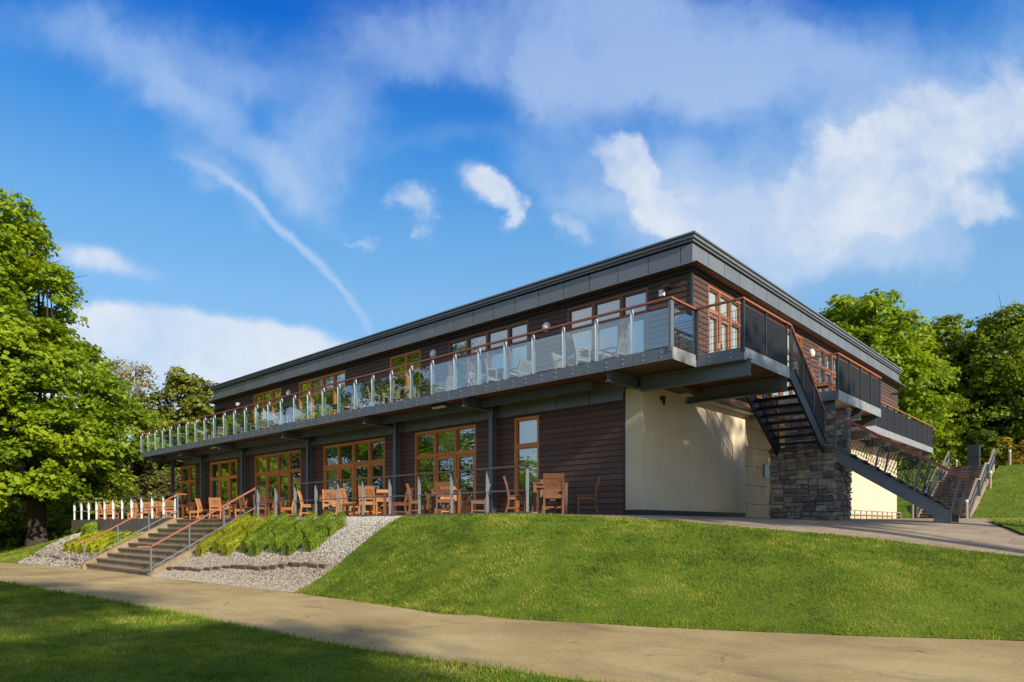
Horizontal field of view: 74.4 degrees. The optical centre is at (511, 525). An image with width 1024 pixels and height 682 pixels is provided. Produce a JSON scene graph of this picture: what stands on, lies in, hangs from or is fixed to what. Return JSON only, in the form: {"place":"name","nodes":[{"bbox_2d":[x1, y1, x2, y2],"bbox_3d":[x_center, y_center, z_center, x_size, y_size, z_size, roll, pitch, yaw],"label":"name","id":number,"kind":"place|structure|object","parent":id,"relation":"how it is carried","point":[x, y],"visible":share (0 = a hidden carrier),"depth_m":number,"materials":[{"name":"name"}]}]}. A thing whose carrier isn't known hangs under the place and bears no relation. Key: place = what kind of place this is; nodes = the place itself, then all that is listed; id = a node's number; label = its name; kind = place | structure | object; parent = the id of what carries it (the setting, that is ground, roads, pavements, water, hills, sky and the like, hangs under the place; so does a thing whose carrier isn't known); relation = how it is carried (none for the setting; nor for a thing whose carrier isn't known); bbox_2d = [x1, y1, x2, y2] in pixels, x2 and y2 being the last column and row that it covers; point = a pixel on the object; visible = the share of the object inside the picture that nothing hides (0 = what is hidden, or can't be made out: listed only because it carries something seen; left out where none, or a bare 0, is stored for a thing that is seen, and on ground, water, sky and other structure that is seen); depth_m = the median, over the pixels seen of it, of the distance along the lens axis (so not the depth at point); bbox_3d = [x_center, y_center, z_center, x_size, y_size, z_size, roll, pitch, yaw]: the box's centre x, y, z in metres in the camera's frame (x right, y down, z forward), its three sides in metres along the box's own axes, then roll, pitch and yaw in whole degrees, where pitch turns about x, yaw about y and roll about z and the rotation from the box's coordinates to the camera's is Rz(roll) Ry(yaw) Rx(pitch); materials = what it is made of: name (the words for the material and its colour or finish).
{"place":"outdoors","nodes":[
{"label":"outdoors","id":0,"kind":"place"},
{"bbox_2d":[0,535,70,561],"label":"grass","id":1,"kind":"structure","parent":0,"point":[3,551],"depth_m":36.46,"materials":[{"name":"green plant"}]},
{"bbox_2d":[15,528,142,567],"bbox_3d":[-20.162,0.787,31.457,12.700,2.062,3.749,0,0,43],"label":"gravel bed","id":2,"kind":"object","parent":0,"point":[54,548],"visible":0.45,"depth_m":31.47,"materials":[{"name":"grey gravel"}]},
{"bbox_2d":[36,553,88,562],"bbox_3d":[-20.374,1.485,30.430,8.199,0.232,0.279,0,0,43],"label":"stone edging","id":3,"kind":"object","parent":2,"relation":"on","point":[41,555],"visible":0.72,"depth_m":29.95,"materials":[{"name":"grey stone"}]},
{"bbox_2d":[63,530,97,551],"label":"box hedge","id":4,"kind":"object","parent":2,"relation":"on","point":[66,545],"visible":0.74,"depth_m":31.94,"materials":[{"name":"yellow plant"}]},
{"bbox_2d":[86,530,122,553],"bbox_3d":[-18.029,0.803,29.858,0.825,1.197,1.337,0,0,43],"label":"box hedge","id":5,"kind":"object","parent":2,"relation":"on","point":[91,546],"visible":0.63,"depth_m":29.57,"materials":[{"name":"yellow plant"}]},
{"bbox_2d":[94,530,131,554],"bbox_3d":[-17.182,0.799,29.088,0.810,1.211,1.369,0,0,43],"label":"box hedge","id":6,"kind":"object","parent":2,"relation":"on","point":[100,546],"visible":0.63,"depth_m":28.85,"materials":[{"name":"yellow plant"}]},
{"bbox_2d":[149,516,399,592],"bbox_3d":[-7.027,0.682,19.495,8.470,1.852,3.516,0,0,43],"label":"gravel bed","id":7,"kind":"object","parent":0,"point":[299,553],"visible":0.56,"depth_m":17.84,"materials":[{"name":"grey gravel"}]},
{"bbox_2d":[195,529,221,556],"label":"box hedge","id":8,"kind":"object","parent":7,"relation":"on","point":[204,548],"visible":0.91,"depth_m":21.68,"materials":[{"name":"yellow plant"}]},
{"bbox_2d":[212,524,241,553],"bbox_3d":[-9.045,0.506,21.420,0.501,1.078,0.830,0,0,43],"label":"box hedge","id":9,"kind":"object","parent":7,"relation":"on","point":[224,538],"visible":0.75,"depth_m":21.28,"materials":[{"name":"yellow plant"}]},
{"bbox_2d":[221,529,245,556],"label":"box hedge","id":10,"kind":"object","parent":7,"relation":"on","point":[232,545],"visible":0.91,"depth_m":20.61,"materials":[{"name":"yellow plant"}]},
{"bbox_2d":[220,512,250,534],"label":"box hedge","id":11,"kind":"object","parent":7,"relation":"on","point":[239,521],"visible":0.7,"depth_m":22.50,"materials":[{"name":"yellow plant"}]},
{"bbox_2d":[167,562,330,571],"bbox_3d":[-7.692,1.206,18.981,8.075,0.520,0.343,0,0,37],"label":"stone edging","id":12,"kind":"object","parent":7,"relation":"on","point":[282,566],"visible":0.81,"depth_m":18.34,"materials":[{"name":"brown stone"}]},
{"bbox_2d":[239,524,266,552],"bbox_3d":[-7.771,0.479,20.323,0.516,1.025,0.736,0,0,43],"label":"box hedge","id":13,"kind":"object","parent":7,"relation":"on","point":[247,540],"visible":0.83,"depth_m":20.20,"materials":[{"name":"green plant"}]},
{"bbox_2d":[243,512,275,537],"bbox_3d":[-8.020,0.103,21.407,0.471,1.086,0.998,0,0,43],"label":"box hedge","id":14,"kind":"object","parent":7,"relation":"on","point":[249,529],"visible":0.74,"depth_m":21.37,"materials":[{"name":"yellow plant"}]},
{"bbox_2d":[248,530,273,556],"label":"box hedge","id":15,"kind":"object","parent":7,"relation":"on","point":[260,543],"visible":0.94,"depth_m":19.54,"materials":[{"name":"green plant"}]},
{"bbox_2d":[264,511,288,533],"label":"box hedge","id":16,"kind":"object","parent":7,"relation":"on","point":[278,519],"visible":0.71,"depth_m":20.84,"materials":[{"name":"green plant"}]},
{"bbox_2d":[268,524,294,552],"bbox_3d":[-6.547,0.454,19.220,0.512,0.968,0.681,0,0,43],"label":"box hedge","id":17,"kind":"object","parent":7,"relation":"on","point":[287,532],"visible":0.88,"depth_m":19.11,"materials":[{"name":"green plant"}]},
{"bbox_2d":[269,512,299,538],"bbox_3d":[-6.827,0.131,20.246,0.472,1.038,0.883,0,0,43],"label":"box hedge","id":18,"kind":"object","parent":7,"relation":"on","point":[292,519],"visible":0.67,"depth_m":20.18,"materials":[{"name":"green plant"}]},
{"bbox_2d":[281,530,302,555],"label":"box hedge","id":19,"kind":"object","parent":7,"relation":"on","point":[293,544],"visible":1,"depth_m":18.45,"materials":[{"name":"green plant"}]},
{"bbox_2d":[291,510,317,534],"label":"box hedge","id":20,"kind":"object","parent":7,"relation":"on","point":[303,522],"visible":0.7,"depth_m":19.76,"materials":[{"name":"green plant"}]},
{"bbox_2d":[302,524,327,551],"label":"box hedge","id":21,"kind":"object","parent":7,"relation":"on","point":[316,539],"visible":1,"depth_m":18.08,"materials":[{"name":"green plant"}]},
{"bbox_2d":[300,510,332,540],"bbox_3d":[-5.558,0.108,19.142,0.476,1.092,0.950,0,0,43],"label":"box hedge","id":22,"kind":"object","parent":7,"relation":"on","point":[323,518],"visible":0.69,"depth_m":19.10,"materials":[{"name":"green plant"}]},
{"bbox_2d":[322,511,346,536],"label":"box hedge","id":23,"kind":"object","parent":7,"relation":"on","point":[336,525],"visible":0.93,"depth_m":18.58,"materials":[{"name":"green plant"}]},
{"bbox_2d":[0,580,691,681],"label":"lawn","id":24,"kind":"structure","parent":0,"point":[195,667],"depth_m":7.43,"materials":[{"name":"green plant"}]},
{"bbox_2d":[0,562,1023,681],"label":"path","id":25,"kind":"structure","parent":0,"point":[616,652],"depth_m":8.77,"materials":[{"name":"concrete"}]},
{"bbox_2d":[81,516,261,575],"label":"entrance steps","id":26,"kind":"structure","parent":25,"relation":"on","point":[128,556],"depth_m":24.99,"materials":[{"name":"concrete"}]},
{"bbox_2d":[72,493,185,563],"bbox_3d":[-15.280,0.180,27.163,0.060,3.030,4.200,0,0,43],"label":"stair handrail","id":27,"kind":"object","parent":26,"relation":"attached to","point":[117,526],"visible":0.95,"depth_m":26.87,"materials":[{"name":"brown wood"}]},
{"bbox_2d":[137,487,256,572],"bbox_3d":[-10.320,0.182,22.363,0.060,3.027,3.872,0,0,43],"label":"stair handrail","id":28,"kind":"object","parent":26,"relation":"attached to","point":[197,520],"visible":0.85,"depth_m":22.21,"materials":[{"name":"brown wood"}]},
{"bbox_2d":[0,0,1023,473],"label":"sky","id":29,"kind":"structure","parent":0,"point":[238,188],"materials":[{"name":"blue"}]},
{"bbox_2d":[216,514,1023,556],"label":"terrace paving","id":30,"kind":"structure","parent":0,"point":[987,535],"depth_m":14.48,"materials":[{"name":"grey concrete"}]},
{"bbox_2d":[209,497,222,518],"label":"terrace chair","id":31,"kind":"object","parent":30,"relation":"on","point":[211,504],"visible":0.82,"depth_m":28.94,"materials":[{"name":"brown wood"}]},
{"bbox_2d":[322,489,336,514],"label":"terrace chair","id":32,"kind":"object","parent":30,"relation":"on","point":[329,495],"visible":0.72,"depth_m":22.40,"materials":[{"name":"brown wood"}]},
{"bbox_2d":[340,488,358,514],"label":"terrace chair","id":33,"kind":"object","parent":30,"relation":"on","point":[343,494],"visible":0.84,"depth_m":21.14,"materials":[{"name":"brown wood"}]},
{"bbox_2d":[358,486,377,514],"bbox_3d":[-4.372,-0.714,20.497,0.475,0.935,0.592,0,0,0],"label":"terrace chair","id":34,"kind":"object","parent":30,"relation":"on","point":[370,490],"visible":0.69,"depth_m":20.31,"materials":[{"name":"brown wood"}]},
{"bbox_2d":[360,493,392,514],"bbox_3d":[-4.279,-0.629,21.300,0.844,0.750,0.850,0,0,4],"label":"terrace table","id":35,"kind":"object","parent":30,"relation":"on","point":[384,502],"visible":0.45,"depth_m":20.92,"materials":[{"name":"brown wood"}]},
{"bbox_2d":[391,488,413,513],"bbox_3d":[-3.439,-0.714,21.186,0.592,0.935,0.475,0,0,9],"label":"terrace chair","id":36,"kind":"object","parent":30,"relation":"on","point":[404,504],"visible":0.66,"depth_m":20.99,"materials":[{"name":"brown wood"}]},
{"bbox_2d":[273,512,537,517],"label":"terrace kerb","id":37,"kind":"structure","parent":30,"relation":"on","point":[394,515],"depth_m":17.13,"materials":[{"name":"concrete"}]},
{"bbox_2d":[256,464,532,515],"bbox_3d":[-4.239,-0.754,19.369,12.722,1.208,0.110,0,0,43],"label":"terrace railing","id":38,"kind":"object","parent":37,"relation":"on","point":[451,493],"visible":0.86,"depth_m":18.36,"materials":[{"name":"metal"}]},
{"bbox_2d":[406,483,426,513],"bbox_3d":[-2.728,-0.714,19.310,0.592,0.935,0.475,0,0,-4],"label":"terrace chair","id":39,"kind":"object","parent":30,"relation":"on","point":[412,502],"visible":0.83,"depth_m":19.09,"materials":[{"name":"brown wood"}]},
{"bbox_2d":[435,482,454,512],"bbox_3d":[-1.845,-0.714,18.630,0.475,0.935,0.592,0,0,0],"label":"terrace chair","id":40,"kind":"object","parent":30,"relation":"on","point":[441,485],"visible":0.8,"depth_m":18.45,"materials":[{"name":"brown wood"}]},
{"bbox_2d":[431,489,461,513],"bbox_3d":[-1.879,-0.629,19.400,0.844,0.750,0.850,0,0,-3],"label":"terrace table","id":41,"kind":"object","parent":30,"relation":"on","point":[433,503],"visible":0.6,"depth_m":19.01,"materials":[{"name":"brown wood"}]},
{"bbox_2d":[503,476,525,511],"bbox_3d":[0.073,-0.714,16.340,0.592,0.935,0.475,0,0,-1],"label":"terrace chair","id":42,"kind":"object","parent":30,"relation":"on","point":[516,497],"visible":0.91,"depth_m":16.11,"materials":[{"name":"brown wood"}]},
{"bbox_2d":[140,230,933,518],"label":"pavilion building","id":43,"kind":"structure","parent":30,"relation":"on","point":[697,444],"depth_m":20.36,"materials":[{"name":"red wood"}]},
{"bbox_2d":[181,465,195,518],"bbox_3d":[-16.825,-1.690,35.198,1.921,2.780,0.145,0,0,43],"label":"window","id":44,"kind":"structure","parent":43,"relation":"in","point":[188,473],"depth_m":35.25,"materials":[{"name":"brown wood"}]},
{"bbox_2d":[210,459,236,518],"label":"glazed door","id":45,"kind":"structure","parent":43,"relation":"in","point":[223,474],"depth_m":32.40,"materials":[{"name":"brown wood"}]},
{"bbox_2d":[254,388,280,428],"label":"glazed door","id":46,"kind":"structure","parent":43,"relation":"in","point":[274,404],"depth_m":32.82,"materials":[{"name":"brown wood"}]},
{"bbox_2d":[255,450,300,515],"bbox_3d":[-10.017,-1.690,28.889,3.946,2.780,0.185,0,0,43],"label":"glazed door","id":47,"kind":"structure","parent":43,"relation":"in","point":[283,467],"depth_m":28.77,"materials":[{"name":"brown wood"}]},
{"bbox_2d":[299,370,345,420],"bbox_3d":[-8.225,-5.170,29.528,3.728,2.620,0.355,0,0,43],"label":"glazed door","id":48,"kind":"structure","parent":43,"relation":"in","point":[330,391],"depth_m":29.63,"materials":[{"name":"brown wood"}]},
{"bbox_2d":[323,437,384,514],"bbox_3d":[-5.820,-1.715,25.130,3.966,2.830,0.353,0,0,43],"label":"glazed door","id":49,"kind":"structure","parent":43,"relation":"in","point":[333,467],"depth_m":25.03,"materials":[{"name":"brown wood"}]},
{"bbox_2d":[358,386,380,408],"bbox_3d":[-4.981,-4.319,23.563,0.490,0.935,0.605,0,0,39],"label":"garden armchair","id":50,"kind":"object","parent":43,"relation":"on","point":[364,393],"visible":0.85,"depth_m":23.44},
{"bbox_2d":[390,349,420,397],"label":"glazed door","id":51,"kind":"structure","parent":43,"relation":"in","point":[405,373],"depth_m":25.47,"materials":[{"name":"brown wood"}]},
{"bbox_2d":[416,383,448,396],"bbox_3d":[-2.634,-4.234,22.433,0.794,0.750,0.800,0,0,41],"label":"balcony table","id":52,"kind":"object","parent":43,"relation":"on","point":[426,387],"visible":0.47,"depth_m":22.34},
{"bbox_2d":[415,424,475,513],"bbox_3d":[-2.079,-1.690,21.679,2.931,2.780,0.355,0,0,43],"label":"glazed door","id":53,"kind":"structure","parent":43,"relation":"in","point":[458,439],"depth_m":21.47,"materials":[{"name":"brown wood"}]},
{"bbox_2d":[435,375,457,393],"bbox_3d":[-2.139,-4.319,21.847,0.605,0.935,0.490,0,0,36],"label":"garden armchair","id":54,"kind":"object","parent":43,"relation":"on","point":[448,383],"visible":0.53,"depth_m":21.67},
{"bbox_2d":[472,359,497,385],"bbox_3d":[-0.785,-4.319,19.759,0.490,0.935,0.605,0,0,37],"label":"garden armchair","id":55,"kind":"object","parent":43,"relation":"on","point":[486,378],"visible":0.77,"depth_m":19.63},
{"bbox_2d":[448,320,528,390],"bbox_3d":[-0.771,-5.195,22.650,3.760,2.670,0.355,0,0,43],"label":"glazed door","id":56,"kind":"structure","parent":43,"relation":"in","point":[487,352],"depth_m":22.49,"materials":[{"name":"red wood"}]},
{"bbox_2d":[488,368,520,380],"bbox_3d":[-0.271,-4.234,20.321,0.794,0.750,0.800,0,0,41],"label":"balcony table","id":57,"kind":"object","parent":43,"relation":"on","point":[500,374],"visible":0.43,"depth_m":20.14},
{"bbox_2d":[507,359,531,378],"bbox_3d":[0.218,-4.319,19.729,0.490,0.935,0.605,0,0,-43],"label":"garden armchair","id":58,"kind":"object","parent":43,"relation":"on","point":[524,367],"visible":0.65,"depth_m":19.57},
{"bbox_2d":[514,415,538,512],"bbox_3d":[0.519,-1.715,19.307,0.929,2.830,0.312,0,0,43],"label":"window","id":59,"kind":"structure","parent":43,"relation":"in","point":[531,445],"depth_m":19.44,"materials":[{"name":"brown wood"}]},
{"bbox_2d":[565,337,591,366],"bbox_3d":[1.670,-4.319,17.495,0.605,0.935,0.490,0,0,-32],"label":"garden armchair","id":60,"kind":"object","parent":43,"relation":"on","point":[571,349],"visible":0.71,"depth_m":17.36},
{"bbox_2d":[574,348,611,365],"bbox_3d":[2.194,-4.234,18.046,0.800,0.750,0.794,0,0,-44],"label":"balcony table","id":61,"kind":"object","parent":43,"relation":"on","point":[584,353],"visible":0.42,"depth_m":17.89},
{"bbox_2d":[567,287,648,366],"bbox_3d":[2.771,-5.195,19.381,2.793,2.670,0.355,0,0,43],"label":"glazed door","id":62,"kind":"structure","parent":43,"relation":"in","point":[583,332],"depth_m":19.29,"materials":[{"name":"red wood"}]},
{"bbox_2d":[601,336,630,359],"bbox_3d":[2.686,-4.319,17.456,0.605,0.935,0.490,0,0,42],"label":"garden armchair","id":63,"kind":"object","parent":43,"relation":"on","point":[623,345],"visible":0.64,"depth_m":17.32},
{"bbox_2d":[708,284,740,352],"bbox_3d":[5.943,-5.170,18.941,0.185,2.620,2.100,0,0,43],"label":"glazed door","id":64,"kind":"structure","parent":43,"relation":"in","point":[715,295],"depth_m":18.94,"materials":[{"name":"red wood"}]},
{"bbox_2d":[749,307,801,398],"bbox_3d":[8.486,-5.170,21.697,0.185,2.620,4.400,0,0,43],"label":"glazed door","id":65,"kind":"structure","parent":43,"relation":"in","point":[799,338],"depth_m":22.61,"materials":[{"name":"red wood"}]},
{"bbox_2d":[818,347,843,391],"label":"glazed door","id":66,"kind":"structure","parent":43,"relation":"in","point":[823,369],"depth_m":25.27,"materials":[{"name":"red wood"}]},
{"bbox_2d":[532,483,567,513],"bbox_3d":[0.912,-0.629,16.400,0.844,0.750,0.850,0,0,0],"label":"terrace table","id":67,"kind":"object","parent":30,"relation":"on","point":[537,486],"visible":0.66,"depth_m":15.99,"materials":[{"name":"brown wood"}]},
{"bbox_2d":[540,479,560,513],"bbox_3d":[0.970,-0.714,17.189,0.475,0.935,0.592,0,0,-3],"label":"terrace chair","id":68,"kind":"object","parent":30,"relation":"on","point":[557,500],"visible":0.42,"depth_m":17.31,"materials":[{"name":"brown wood"}]},
{"bbox_2d":[543,473,563,513],"bbox_3d":[0.960,-0.714,15.581,0.475,0.935,0.592,0,0,3],"label":"terrace chair","id":69,"kind":"object","parent":30,"relation":"on","point":[550,476],"visible":0.97,"depth_m":15.38,"materials":[{"name":"brown wood"}]},
{"bbox_2d":[576,476,600,514],"bbox_3d":[1.847,-0.714,16.361,0.592,0.935,0.475,0,0,3],"label":"terrace chair","id":70,"kind":"object","parent":30,"relation":"on","point":[587,497],"visible":0.98,"depth_m":16.14,"materials":[{"name":"brown wood"}]},
{"bbox_2d":[768,408,852,519],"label":"stone pier","id":71,"kind":"structure","parent":30,"relation":"on","point":[810,481],"depth_m":18.79,"materials":[{"name":"grey stone"}]},
{"bbox_2d":[740,322,974,523],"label":"steel staircase","id":72,"kind":"structure","parent":30,"relation":"on","point":[813,410],"depth_m":17.52,"materials":[{"name":"black metal"}]},
{"bbox_2d":[850,510,901,518],"bbox_3d":[14.833,-0.400,28.018,0.040,0.400,10.340,0,0,43],"label":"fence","id":73,"kind":"object","parent":30,"relation":"on","point":[877,515],"visible":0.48,"depth_m":28.85,"materials":[{"name":"white wood"}]},
{"bbox_2d":[294,512,1023,639],"bbox_3d":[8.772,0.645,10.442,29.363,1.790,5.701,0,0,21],"label":"lawn bank","id":74,"kind":"structure","parent":0,"point":[780,606],"depth_m":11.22,"materials":[{"name":"green plant"}]},
{"bbox_2d":[897,463,1023,518],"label":"hillside","id":75,"kind":"structure","parent":0,"point":[1012,487],"depth_m":37.52,"materials":[{"name":"green plant"}]},
{"bbox_2d":[818,288,957,468],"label":"broadleaf tree","id":76,"kind":"object","parent":75,"relation":"on","point":[860,319],"visible":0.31,"depth_m":47.13,"materials":[{"name":"green plant"}]},
{"bbox_2d":[903,405,964,469],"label":"shrub","id":77,"kind":"object","parent":75,"relation":"on","point":[949,426],"visible":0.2,"depth_m":51.26,"materials":[{"name":"green plant"}]},
{"bbox_2d":[899,324,989,469],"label":"broadleaf tree","id":78,"kind":"object","parent":75,"relation":"on","point":[935,348],"visible":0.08,"depth_m":55.10,"materials":[{"name":"green plant"}]},
{"bbox_2d":[910,390,997,468],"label":"shrub","id":79,"kind":"object","parent":75,"relation":"on","point":[955,399],"visible":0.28,"depth_m":51.84,"materials":[{"name":"green plant"}]},
{"bbox_2d":[916,448,994,517],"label":"hillside steps","id":80,"kind":"structure","parent":75,"relation":"on","point":[977,488],"depth_m":38.68,"materials":[{"name":"grey metal"}]},
{"bbox_2d":[912,313,1004,465],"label":"broadleaf tree","id":81,"kind":"object","parent":75,"relation":"on","point":[948,332],"visible":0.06,"depth_m":58.02,"materials":[{"name":"green plant"}]},
{"bbox_2d":[940,428,1011,465],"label":"shrub","id":82,"kind":"object","parent":75,"relation":"on","point":[982,435],"visible":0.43,"depth_m":50.70,"materials":[{"name":"green plant"}]},
{"bbox_2d":[934,297,1023,465],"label":"broadleaf tree","id":83,"kind":"object","parent":75,"relation":"on","point":[994,362],"visible":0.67,"depth_m":53.16,"materials":[{"name":"green plant"}]},
{"bbox_2d":[981,436,1023,465],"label":"shrub","id":84,"kind":"object","parent":75,"relation":"on","point":[1006,441],"visible":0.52,"depth_m":50.03,"materials":[{"name":"green plant"}]},
{"bbox_2d":[1000,440,1023,464],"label":"shrub","id":85,"kind":"object","parent":75,"relation":"on","point":[1016,456],"visible":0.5,"depth_m":49.99,"materials":[{"name":"green plant"}]},
{"bbox_2d":[993,520,1023,532],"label":"lawn corner","id":86,"kind":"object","parent":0,"point":[1012,526],"visible":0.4,"depth_m":15.50,"materials":[{"name":"green plant"}]},
{"bbox_2d":[988,518,1023,531],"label":"grass","id":87,"kind":"structure","parent":86,"relation":"on","point":[1016,520],"depth_m":16.41,"materials":[{"name":"green plant"}]},
{"bbox_3d":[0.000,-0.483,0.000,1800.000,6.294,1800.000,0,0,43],"label":"ground","id":88,"kind":"structure","parent":0,"visible":0},
{"bbox_2d":[0,515,26,547],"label":"shrub","id":89,"kind":"object","parent":88,"relation":"on","point":[13,534],"visible":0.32,"depth_m":45.96,"materials":[{"name":"green plant"}]},
{"bbox_2d":[0,491,64,548],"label":"shrub","id":90,"kind":"object","parent":88,"relation":"on","point":[11,516],"visible":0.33,"depth_m":45.30,"materials":[{"name":"green plant"}]},
{"bbox_2d":[0,491,78,546],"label":"shrub","id":91,"kind":"object","parent":88,"relation":"on","point":[47,527],"visible":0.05,"depth_m":47.13,"materials":[{"name":"green plant"}]},
{"bbox_2d":[46,513,100,540],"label":"shrub","id":92,"kind":"object","parent":88,"relation":"on","point":[66,524],"visible":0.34,"depth_m":43.14,"materials":[{"name":"green plant"}]},
{"bbox_2d":[16,458,143,543],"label":"tree","id":93,"kind":"object","parent":88,"relation":"on","point":[70,511],"visible":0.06,"depth_m":47.33,"materials":[{"name":"green plant"}]},
{"bbox_2d":[0,188,170,547],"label":"maple tree","id":94,"kind":"object","parent":88,"relation":"on","point":[43,351],"visible":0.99,"depth_m":38.19,"materials":[{"name":"green plant"}]},
{"bbox_2d":[72,518,171,531],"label":"retaining wall","id":95,"kind":"structure","parent":88,"relation":"on","point":[131,525],"depth_m":32.62,"materials":[{"name":"concrete"}]},
{"bbox_2d":[73,493,176,519],"bbox_3d":[-18.353,-0.754,34.840,14.670,1.208,3.707,0,0,43],"label":"terrace railing","id":96,"kind":"object","parent":95,"relation":"on","point":[131,506],"visible":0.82,"depth_m":33.07,"materials":[{"name":"metal"}]},
{"bbox_2d":[74,356,184,501],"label":"tree","id":97,"kind":"object","parent":88,"relation":"on","point":[121,374],"visible":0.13,"depth_m":51.70,"materials":[{"name":"green plant"}]},
{"bbox_2d":[79,444,180,518],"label":"tree","id":98,"kind":"object","parent":88,"relation":"on","point":[128,464],"visible":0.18,"depth_m":48.55,"materials":[{"name":"green plant"}]},
{"bbox_2d":[111,471,180,518],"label":"shrub","id":99,"kind":"object","parent":88,"relation":"on","point":[166,490],"visible":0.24,"depth_m":46.42,"materials":[{"name":"green plant"}]},
{"bbox_2d":[128,365,219,514],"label":"conifer tree","id":100,"kind":"object","parent":88,"relation":"on","point":[194,398],"visible":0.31,"depth_m":50.37,"materials":[{"name":"green plant"}]},
{"bbox_2d":[967,444,980,465],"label":"metal cabinet","id":101,"kind":"object","parent":88,"relation":"on","point":[973,455],"visible":0.69,"depth_m":46.76,"materials":[{"name":"metal"}]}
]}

